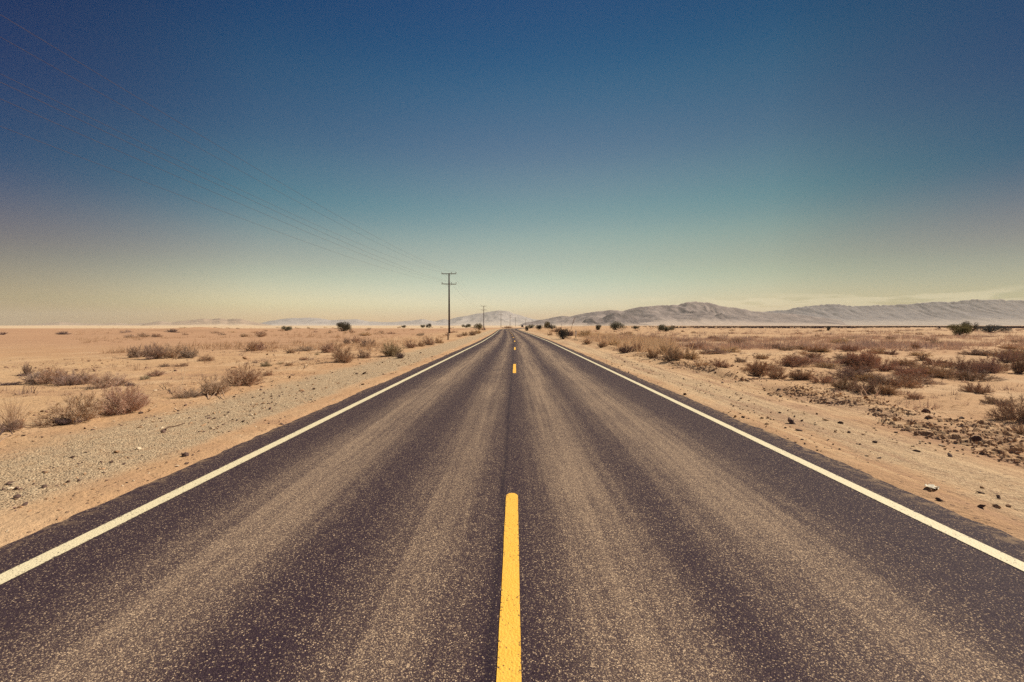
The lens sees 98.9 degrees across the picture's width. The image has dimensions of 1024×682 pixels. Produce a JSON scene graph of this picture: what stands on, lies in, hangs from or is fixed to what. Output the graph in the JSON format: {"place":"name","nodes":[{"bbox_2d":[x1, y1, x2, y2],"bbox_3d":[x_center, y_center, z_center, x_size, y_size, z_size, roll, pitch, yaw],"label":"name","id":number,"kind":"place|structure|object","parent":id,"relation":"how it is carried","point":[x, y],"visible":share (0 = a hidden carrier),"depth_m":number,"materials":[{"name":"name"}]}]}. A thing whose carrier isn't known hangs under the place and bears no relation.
{"place":"outdoors","nodes":[
{"label":"outdoors","id":0,"kind":"place"},
{"bbox_2d":[3,322,144,325],"bbox_3d":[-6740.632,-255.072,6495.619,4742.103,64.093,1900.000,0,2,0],"label":"hill","id":1,"kind":"structure","parent":0,"point":[79,324],"depth_m":6382.08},
{"bbox_2d":[140,318,272,325],"bbox_3d":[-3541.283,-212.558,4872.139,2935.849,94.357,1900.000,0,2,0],"label":"hill","id":2,"kind":"structure","parent":0,"point":[219,322],"depth_m":4752.16,"materials":[{"name":"stone"}]},
{"bbox_2d":[262,318,457,325],"bbox_3d":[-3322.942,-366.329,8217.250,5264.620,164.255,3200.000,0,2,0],"label":"mountain range","id":3,"kind":"structure","parent":0,"point":[306,322],"depth_m":8069.86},
{"bbox_2d":[419,310,536,325],"bbox_3d":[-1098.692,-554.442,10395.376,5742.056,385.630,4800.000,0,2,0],"label":"mountain range","id":4,"kind":"structure","parent":0,"point":[495,318],"depth_m":10139.56,"materials":[{"name":"stone"}]},
{"bbox_2d":[0,327,1023,681],"bbox_3d":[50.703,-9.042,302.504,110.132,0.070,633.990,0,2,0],"label":"road","id":5,"kind":"structure","parent":0,"point":[508,505],"depth_m":3.14,"materials":[{"name":"asphalt"}]},
{"bbox_2d":[0,325,1023,546],"bbox_3d":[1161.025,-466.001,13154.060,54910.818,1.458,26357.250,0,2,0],"label":"ground","id":6,"kind":"structure","parent":0,"point":[958,479],"depth_m":9.23,"materials":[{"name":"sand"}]},
{"bbox_2d":[0,420,27,431],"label":"dry shrub","id":7,"kind":"object","parent":6,"relation":"on","point":[11,426],"visible":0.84,"depth_m":6.92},
{"bbox_2d":[0,393,34,430],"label":"grass tuft","id":8,"kind":"object","parent":6,"relation":"on","point":[11,418],"visible":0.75,"depth_m":7.01,"materials":[{"name":"plant"}]},
{"bbox_2d":[20,361,34,374],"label":"dry shrub","id":9,"kind":"object","parent":6,"relation":"on","point":[27,370],"visible":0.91,"depth_m":15.00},
{"bbox_2d":[18,369,50,383],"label":"dry shrub","id":10,"kind":"object","parent":6,"relation":"on","point":[29,380],"visible":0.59,"depth_m":12.69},
{"bbox_2d":[34,366,70,383],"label":"dry shrub","id":11,"kind":"object","parent":6,"relation":"on","point":[46,379],"visible":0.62,"depth_m":12.53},
{"bbox_2d":[31,389,106,426],"bbox_3d":[-7.683,1.173,7.618,0.964,0.615,0.974,-2,3,-44],"label":"dry shrub","id":12,"kind":"object","parent":6,"relation":"on","point":[83,412],"visible":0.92,"depth_m":7.57,"materials":[{"name":"plant"}]},
{"bbox_2d":[52,414,86,425],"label":"dry shrub","id":13,"kind":"object","parent":6,"relation":"on","point":[60,421],"visible":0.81,"depth_m":7.40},
{"bbox_2d":[50,370,90,385],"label":"dry shrub","id":14,"kind":"object","parent":6,"relation":"on","point":[71,380],"visible":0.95,"depth_m":12.40,"materials":[{"name":"plant"}]},
{"bbox_2d":[74,369,101,384],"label":"dry shrub","id":15,"kind":"object","parent":6,"relation":"on","point":[91,376],"visible":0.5,"depth_m":12.73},
{"bbox_2d":[83,371,133,388],"bbox_3d":[-11.089,1.046,12.073,1.026,0.486,1.106,-1,2,-27],"label":"dry shrub","id":16,"kind":"object","parent":6,"relation":"on","point":[102,383],"visible":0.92,"depth_m":11.99,"materials":[{"name":"plant"}]},
{"bbox_2d":[93,378,151,415],"bbox_3d":[-7.471,1.072,8.407,0.834,0.729,0.914,2,3,38],"label":"dry shrub","id":17,"kind":"object","parent":6,"relation":"on","point":[127,403],"visible":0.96,"depth_m":8.39,"materials":[{"name":"plant"}]},
{"bbox_2d":[125,344,148,357],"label":"dry shrub","id":18,"kind":"object","parent":6,"relation":"on","point":[134,354],"visible":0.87,"depth_m":22.51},
{"bbox_2d":[145,370,164,376],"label":"dry shrub","id":19,"kind":"object","parent":6,"relation":"on","point":[154,373],"visible":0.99,"depth_m":14.53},
{"bbox_2d":[140,341,170,359],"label":"dry shrub","id":20,"kind":"object","parent":6,"relation":"on","point":[156,354],"visible":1,"depth_m":21.58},
{"bbox_2d":[161,341,187,357],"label":"dry shrub","id":21,"kind":"object","parent":6,"relation":"on","point":[172,352],"visible":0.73,"depth_m":22.18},
{"bbox_2d":[169,382,189,398],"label":"dry shrub","id":22,"kind":"object","parent":6,"relation":"on","point":[177,387],"visible":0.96,"depth_m":10.12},
{"bbox_2d":[178,342,198,357],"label":"dry shrub","id":23,"kind":"object","parent":6,"relation":"on","point":[185,354],"visible":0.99,"depth_m":21.92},
{"bbox_2d":[172,388,206,398],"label":"dry shrub","id":24,"kind":"object","parent":6,"relation":"on","point":[185,392],"visible":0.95,"depth_m":10.29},
{"bbox_2d":[0,340,418,415],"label":"dry weeds","id":25,"kind":"object","parent":6,"relation":"on","point":[168,383],"visible":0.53,"depth_m":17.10,"materials":[{"name":"plant"}]},
{"bbox_2d":[197,372,232,394],"bbox_3d":[-7.275,1.001,10.752,0.752,0.690,0.622,-1,2,-29],"label":"dry shrub","id":26,"kind":"object","parent":6,"relation":"on","point":[220,386],"visible":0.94,"depth_m":10.71,"materials":[{"name":"plant"}]},
{"bbox_2d":[220,358,265,385],"bbox_3d":[-7.641,0.905,12.473,1.166,0.814,1.024,-1,2,-21],"label":"dry shrub","id":27,"kind":"object","parent":6,"relation":"on","point":[250,379],"visible":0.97,"depth_m":12.35,"materials":[{"name":"plant"}]},
{"bbox_2d":[246,340,259,350],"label":"dry shrub","id":28,"kind":"object","parent":6,"relation":"on","point":[251,346],"visible":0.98,"depth_m":28.74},
{"bbox_2d":[73,327,471,353],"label":"brush","id":29,"kind":"object","parent":6,"relation":"on","point":[219,344],"visible":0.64,"depth_m":37.64,"materials":[{"name":"plant"}]},
{"bbox_2d":[318,341,336,352],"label":"dry shrub","id":30,"kind":"object","parent":6,"relation":"on","point":[327,348],"visible":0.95,"depth_m":27.12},
{"bbox_2d":[336,322,351,330],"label":"green bush","id":31,"kind":"object","parent":6,"relation":"on","point":[344,327],"visible":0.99,"depth_m":124.50,"materials":[{"name":"green plant"}]},
{"bbox_2d":[330,343,359,362],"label":"dry shrub","id":32,"kind":"object","parent":6,"relation":"on","point":[343,357],"visible":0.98,"depth_m":19.64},
{"bbox_2d":[357,347,371,357],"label":"dry shrub","id":33,"kind":"object","parent":6,"relation":"on","point":[363,355],"visible":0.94,"depth_m":22.76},
{"bbox_2d":[380,339,403,356],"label":"dry shrub","id":34,"kind":"object","parent":6,"relation":"on","point":[391,352],"visible":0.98,"depth_m":23.86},
{"bbox_2d":[441,272,455,332],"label":"utility pole","id":35,"kind":"object","parent":6,"relation":"on","point":[448,275],"visible":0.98,"depth_m":94.71,"materials":[{"name":"brown wood"}]},
{"bbox_2d":[4,350,1019,420],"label":"soil crumbs","id":36,"kind":"object","parent":6,"relation":"on","point":[243,357],"visible":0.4,"depth_m":17.88,"materials":[{"name":"soil"}]},
{"bbox_2d":[555,328,568,338],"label":"green bush","id":37,"kind":"object","parent":6,"relation":"on","point":[562,334],"visible":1,"depth_m":53.94,"materials":[{"name":"green plant"}]},
{"bbox_2d":[539,327,694,355],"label":"brush","id":38,"kind":"object","parent":6,"relation":"on","point":[653,342],"visible":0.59,"depth_m":33.39,"materials":[{"name":"plant"}]},
{"bbox_2d":[609,321,624,329],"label":"green bush","id":39,"kind":"object","parent":6,"relation":"on","point":[614,326],"visible":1,"depth_m":154.75,"materials":[{"name":"green plant"}]},
{"bbox_2d":[646,347,659,357],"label":"dry shrub","id":40,"kind":"object","parent":6,"relation":"on","point":[652,354],"visible":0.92,"depth_m":21.36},
{"bbox_2d":[657,324,674,331],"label":"green bush","id":41,"kind":"object","parent":6,"relation":"on","point":[661,327],"visible":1,"depth_m":121.65,"materials":[{"name":"green plant"}]},
{"bbox_2d":[612,347,732,374],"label":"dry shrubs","id":42,"kind":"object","parent":6,"relation":"on","point":[707,368],"depth_m":17.69,"materials":[{"name":"plant"}]},
{"bbox_2d":[617,343,633,352],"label":"dry shrub","id":43,"kind":"object","parent":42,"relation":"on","point":[625,349],"visible":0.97,"depth_m":26.12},
{"bbox_2d":[739,361,786,370],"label":"dry shrub","id":44,"kind":"object","parent":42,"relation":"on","point":[778,367],"visible":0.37,"depth_m":15.58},
{"bbox_2d":[663,345,682,360],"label":"dry shrub","id":45,"kind":"object","parent":6,"relation":"on","point":[676,355],"visible":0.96,"depth_m":19.23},
{"bbox_2d":[680,347,700,359],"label":"dry shrub","id":46,"kind":"object","parent":6,"relation":"on","point":[689,356],"visible":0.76,"depth_m":20.25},
{"bbox_2d":[702,347,732,353],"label":"dry shrub","id":47,"kind":"object","parent":6,"relation":"on","point":[716,350],"visible":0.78,"depth_m":24.54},
{"bbox_2d":[707,357,734,367],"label":"dry shrub","id":48,"kind":"object","parent":6,"relation":"on","point":[716,364],"visible":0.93,"depth_m":16.70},
{"bbox_2d":[721,346,740,352],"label":"dry shrub","id":49,"kind":"object","parent":6,"relation":"on","point":[732,349],"visible":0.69,"depth_m":25.92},
{"bbox_2d":[740,358,770,375],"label":"dry shrub","id":50,"kind":"object","parent":6,"relation":"on","point":[756,370],"visible":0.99,"depth_m":14.35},
{"bbox_2d":[766,367,787,378],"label":"dry shrub","id":51,"kind":"object","parent":6,"relation":"on","point":[772,374],"visible":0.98,"depth_m":13.48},
{"bbox_2d":[770,354,814,366],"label":"dry shrub","id":52,"kind":"object","parent":6,"relation":"on","point":[796,362],"visible":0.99,"depth_m":16.91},
{"bbox_2d":[565,327,1023,350],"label":"brush","id":53,"kind":"object","parent":6,"relation":"on","point":[833,345],"visible":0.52,"depth_m":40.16,"materials":[{"name":"plant"}]},
{"bbox_2d":[783,369,810,379],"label":"dry shrub","id":54,"kind":"object","parent":6,"relation":"on","point":[795,375],"visible":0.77,"depth_m":13.01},
{"bbox_2d":[787,367,815,379],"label":"dry shrub","id":55,"kind":"object","parent":6,"relation":"on","point":[803,375],"visible":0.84,"depth_m":12.92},
{"bbox_2d":[589,341,1023,463],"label":"dirt clods","id":56,"kind":"object","parent":6,"relation":"on","point":[927,416],"visible":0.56,"depth_m":7.86,"materials":[{"name":"soil"}]},
{"bbox_2d":[787,354,827,362],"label":"dry shrub","id":57,"kind":"object","parent":6,"relation":"on","point":[813,359],"visible":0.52,"depth_m":18.64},
{"bbox_2d":[604,340,1023,409],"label":"dry weeds","id":58,"kind":"object","parent":6,"relation":"on","point":[900,391],"visible":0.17,"depth_m":10.69,"materials":[{"name":"plant"}]},
{"bbox_2d":[800,345,829,351],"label":"dry shrub","id":59,"kind":"object","parent":6,"relation":"on","point":[813,349],"visible":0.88,"depth_m":26.03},
{"bbox_2d":[809,371,836,383],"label":"dry shrub","id":60,"kind":"object","parent":6,"relation":"on","point":[815,380],"visible":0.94,"depth_m":12.08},
{"bbox_2d":[626,326,1023,328],"bbox_3d":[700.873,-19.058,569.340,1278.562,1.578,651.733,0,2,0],"label":"distant scrub","id":61,"kind":"object","parent":6,"relation":"on","point":[818,326],"visible":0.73,"depth_m":417.28,"materials":[{"name":"plant"}]},
{"bbox_2d":[808,360,846,367],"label":"dry shrub","id":62,"kind":"object","parent":6,"relation":"on","point":[829,365],"visible":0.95,"depth_m":16.55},
{"bbox_2d":[828,373,858,389],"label":"dry shrub","id":63,"kind":"object","parent":6,"relation":"on","point":[840,385],"visible":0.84,"depth_m":11.08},
{"bbox_2d":[669,343,1023,426],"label":"dry weeds","id":64,"kind":"object","parent":6,"relation":"on","point":[892,378],"visible":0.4,"depth_m":10.85,"materials":[{"name":"plant"}]},
{"bbox_2d":[831,356,861,365],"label":"dry shrub","id":65,"kind":"object","parent":6,"relation":"on","point":[845,361],"visible":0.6,"depth_m":17.16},
{"bbox_2d":[824,364,877,377],"bbox_3d":[10.257,0.941,13.303,1.250,0.478,1.437,0,2,2],"label":"dry shrub","id":66,"kind":"object","parent":6,"relation":"on","point":[848,371],"visible":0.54,"depth_m":13.30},
{"bbox_2d":[836,343,865,350],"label":"dry shrub","id":67,"kind":"object","parent":6,"relation":"on","point":[849,347],"visible":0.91,"depth_m":26.93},
{"bbox_2d":[844,349,860,363],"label":"dry shrub","id":68,"kind":"object","parent":6,"relation":"on","point":[851,357],"visible":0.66,"depth_m":17.31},
{"bbox_2d":[845,362,877,371],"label":"dry shrub","id":69,"kind":"object","parent":6,"relation":"on","point":[856,368],"visible":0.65,"depth_m":14.91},
{"bbox_2d":[849,372,886,380],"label":"dry shrub","id":70,"kind":"object","parent":6,"relation":"on","point":[864,377],"visible":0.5,"depth_m":12.44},
{"bbox_2d":[853,344,883,365],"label":"dry shrub","id":71,"kind":"object","parent":6,"relation":"on","point":[868,357],"visible":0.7,"depth_m":16.76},
{"bbox_2d":[847,371,893,379],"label":"dry shrub","id":72,"kind":"object","parent":6,"relation":"on","point":[860,374],"visible":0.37,"depth_m":12.57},
{"bbox_2d":[864,374,905,384],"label":"dry shrub","id":73,"kind":"object","parent":6,"relation":"on","point":[881,379],"visible":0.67,"depth_m":11.80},
{"bbox_2d":[869,358,904,371],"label":"dry shrub","id":74,"kind":"object","parent":6,"relation":"on","point":[884,368],"visible":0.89,"depth_m":15.27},
{"bbox_2d":[874,382,905,395],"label":"dry shrub","id":75,"kind":"object","parent":6,"relation":"on","point":[892,390],"visible":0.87,"depth_m":10.23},
{"bbox_2d":[772,385,1023,467],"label":"soil bank","id":76,"kind":"structure","parent":6,"relation":"on","point":[1002,433],"depth_m":6.74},
{"bbox_2d":[846,376,883,393],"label":"dry shrub","id":77,"kind":"object","parent":76,"relation":"on","point":[870,387],"visible":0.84,"depth_m":10.50,"materials":[{"name":"plant"}]},
{"bbox_2d":[984,390,1023,422],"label":"dry shrub","id":78,"kind":"object","parent":76,"relation":"on","point":[1011,413],"visible":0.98,"depth_m":7.33,"materials":[{"name":"plant"}]},
{"bbox_2d":[1009,422,1023,434],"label":"dry shrub","id":79,"kind":"object","parent":76,"relation":"on","point":[1020,428],"visible":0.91,"depth_m":6.41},
{"bbox_2d":[887,375,925,387],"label":"dry shrub","id":80,"kind":"object","parent":6,"relation":"on","point":[909,383],"visible":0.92,"depth_m":11.32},
{"bbox_2d":[889,362,925,373],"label":"dry shrub","id":81,"kind":"object","parent":6,"relation":"on","point":[901,366],"visible":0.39,"depth_m":14.08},
{"bbox_2d":[893,365,932,377],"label":"dry shrub","id":82,"kind":"object","parent":6,"relation":"on","point":[903,372],"visible":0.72,"depth_m":13.41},
{"bbox_2d":[902,392,925,399],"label":"dry shrub","id":83,"kind":"object","parent":6,"relation":"on","point":[912,396],"visible":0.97,"depth_m":9.56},
{"bbox_2d":[893,371,945,384],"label":"dry shrub","id":84,"kind":"object","parent":6,"relation":"on","point":[927,380],"visible":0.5,"depth_m":11.84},
{"bbox_2d":[922,357,942,364],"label":"dry shrub","id":85,"kind":"object","parent":6,"relation":"on","point":[928,360],"visible":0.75,"depth_m":17.77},
{"bbox_2d":[911,364,959,374],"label":"dry shrub","id":86,"kind":"object","parent":6,"relation":"on","point":[942,369],"visible":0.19,"depth_m":13.83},
{"bbox_2d":[919,365,960,378],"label":"dry shrub","id":87,"kind":"object","parent":6,"relation":"on","point":[944,375],"visible":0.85,"depth_m":13.31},
{"bbox_2d":[929,360,965,367],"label":"dry shrub","id":88,"kind":"object","parent":6,"relation":"on","point":[944,364],"visible":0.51,"depth_m":16.86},
{"bbox_2d":[947,323,974,334],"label":"green bush","id":89,"kind":"object","parent":6,"relation":"on","point":[960,329],"visible":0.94,"depth_m":69.74,"materials":[{"name":"green plant"}]},
{"bbox_2d":[947,353,984,373],"bbox_3d":[15.105,0.744,14.570,0.712,0.735,0.980,0,2,0],"label":"dry shrub","id":90,"kind":"object","parent":6,"relation":"on","point":[962,366],"visible":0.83,"depth_m":14.51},
{"bbox_2d":[960,321,979,330],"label":"green bush","id":91,"kind":"object","parent":6,"relation":"on","point":[976,326],"visible":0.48,"depth_m":109.63,"materials":[{"name":"green plant"}]},
{"bbox_2d":[957,347,995,355],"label":"dry shrub","id":92,"kind":"object","parent":6,"relation":"on","point":[982,352],"visible":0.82,"depth_m":23.23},
{"bbox_2d":[959,379,994,393],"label":"dry shrub","id":93,"kind":"object","parent":6,"relation":"on","point":[975,389],"visible":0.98,"depth_m":10.34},
{"bbox_2d":[950,368,1008,381],"bbox_3d":[13.526,0.996,12.702,1.258,0.356,1.181,1,2,29],"label":"dry shrub","id":94,"kind":"object","parent":6,"relation":"on","point":[967,376],"visible":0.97,"depth_m":12.61,"materials":[{"name":"plant"}]},
{"bbox_2d":[970,355,1001,373],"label":"dry shrub","id":95,"kind":"object","parent":6,"relation":"on","point":[992,368],"visible":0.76,"depth_m":14.61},
{"bbox_2d":[967,359,1020,372],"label":"dry shrub","id":96,"kind":"object","parent":6,"relation":"on","point":[1001,370],"visible":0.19,"depth_m":14.94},
{"bbox_2d":[978,324,1011,332],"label":"green bush","id":97,"kind":"object","parent":6,"relation":"on","point":[990,329],"visible":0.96,"depth_m":94.84,"materials":[{"name":"green plant"}]},
{"bbox_2d":[979,395,1016,405],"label":"dry shrub","id":98,"kind":"object","parent":6,"relation":"on","point":[990,399],"visible":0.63,"depth_m":9.00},
{"bbox_2d":[984,349,1020,356],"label":"dry shrub","id":99,"kind":"object","parent":6,"relation":"on","point":[997,352],"visible":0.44,"depth_m":21.89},
{"bbox_2d":[991,348,1021,362],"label":"dry shrub","id":100,"kind":"object","parent":6,"relation":"on","point":[1002,358],"visible":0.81,"depth_m":18.65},
{"bbox_2d":[994,343,1023,349],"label":"dry shrub","id":101,"kind":"object","parent":6,"relation":"on","point":[1008,346],"visible":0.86,"depth_m":28.56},
{"bbox_2d":[1010,350,1023,372],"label":"dry shrub","id":102,"kind":"object","parent":6,"relation":"on","point":[1018,366],"visible":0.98,"depth_m":14.73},
{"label":"utility pole","id":103,"kind":"object","parent":6,"relation":"on","visible":0},
{"bbox_2d":[1,74,453,286],"bbox_3d":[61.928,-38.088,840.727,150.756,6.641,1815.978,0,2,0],"label":"power line","id":104,"kind":"object","parent":103,"relation":"attached to","point":[170,156],"visible":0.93,"depth_m":19.62,"materials":[{"name":"metal"}]},
{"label":"utility pole","id":105,"kind":"object","parent":6,"relation":"on","visible":0},
{"bbox_2d":[1,37,423,263],"bbox_3d":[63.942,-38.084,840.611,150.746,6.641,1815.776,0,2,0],"label":"power line","id":106,"kind":"object","parent":105,"relation":"attached to","point":[174,134],"visible":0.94,"depth_m":16.99,"materials":[{"name":"metal"}]},
{"bbox_2d":[0,0,1023,324],"label":"sky","id":107,"kind":"structure","parent":0,"point":[556,158],"materials":[{"name":"blue"}]},
{"bbox_2d":[1,350,1023,446],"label":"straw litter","id":108,"kind":"object","parent":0,"point":[614,350],"visible":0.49,"depth_m":9.81,"materials":[{"name":"plant"}]},
{"bbox_2d":[582,312,653,325],"bbox_3d":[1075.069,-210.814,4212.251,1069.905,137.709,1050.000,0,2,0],"label":"hill","id":109,"kind":"structure","parent":0,"point":[625,320],"depth_m":4236.25,"materials":[{"name":"stone"}]},
{"bbox_2d":[517,301,848,325],"bbox_3d":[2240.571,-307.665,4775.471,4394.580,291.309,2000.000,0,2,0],"label":"mountain range","id":110,"kind":"structure","parent":0,"point":[695,313],"depth_m":4865.37,"materials":[{"name":"stone"}]},
{"bbox_2d":[767,299,1023,325],"bbox_3d":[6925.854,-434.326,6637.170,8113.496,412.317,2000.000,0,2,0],"label":"mountain range","id":111,"kind":"structure","parent":0,"point":[1000,312],"depth_m":6403.78,"materials":[{"name":"stone"}]},
{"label":"utility pole","id":112,"kind":"object","parent":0,"visible":0},
{"bbox_2d":[0,14,475,300],"bbox_3d":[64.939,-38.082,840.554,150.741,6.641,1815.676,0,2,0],"label":"power line","id":113,"kind":"object","parent":112,"relation":"attached to","point":[169,116],"visible":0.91,"depth_m":15.49,"materials":[{"name":"metal"}]},
{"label":"utility pole","id":114,"kind":"object","parent":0,"visible":0},
{"bbox_2d":[1,82,476,306],"bbox_3d":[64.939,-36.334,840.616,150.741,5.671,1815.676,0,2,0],"label":"power line","id":115,"kind":"object","parent":114,"relation":"attached to","point":[172,163],"visible":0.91,"depth_m":15.51,"materials":[{"name":"metal"}]},
{"bbox_2d":[1,126,485,311],"bbox_3d":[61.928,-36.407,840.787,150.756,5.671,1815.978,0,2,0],"label":"power line","id":116,"kind":"object","parent":114,"relation":"attached to","point":[175,193],"visible":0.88,"depth_m":19.22,"materials":[{"name":"metal"}]},
{"bbox_2d":[1,99,503,315],"bbox_3d":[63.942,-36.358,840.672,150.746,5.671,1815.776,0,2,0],"label":"power line","id":117,"kind":"object","parent":114,"relation":"attached to","point":[161,169],"visible":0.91,"depth_m":16.44,"materials":[{"name":"metal"}]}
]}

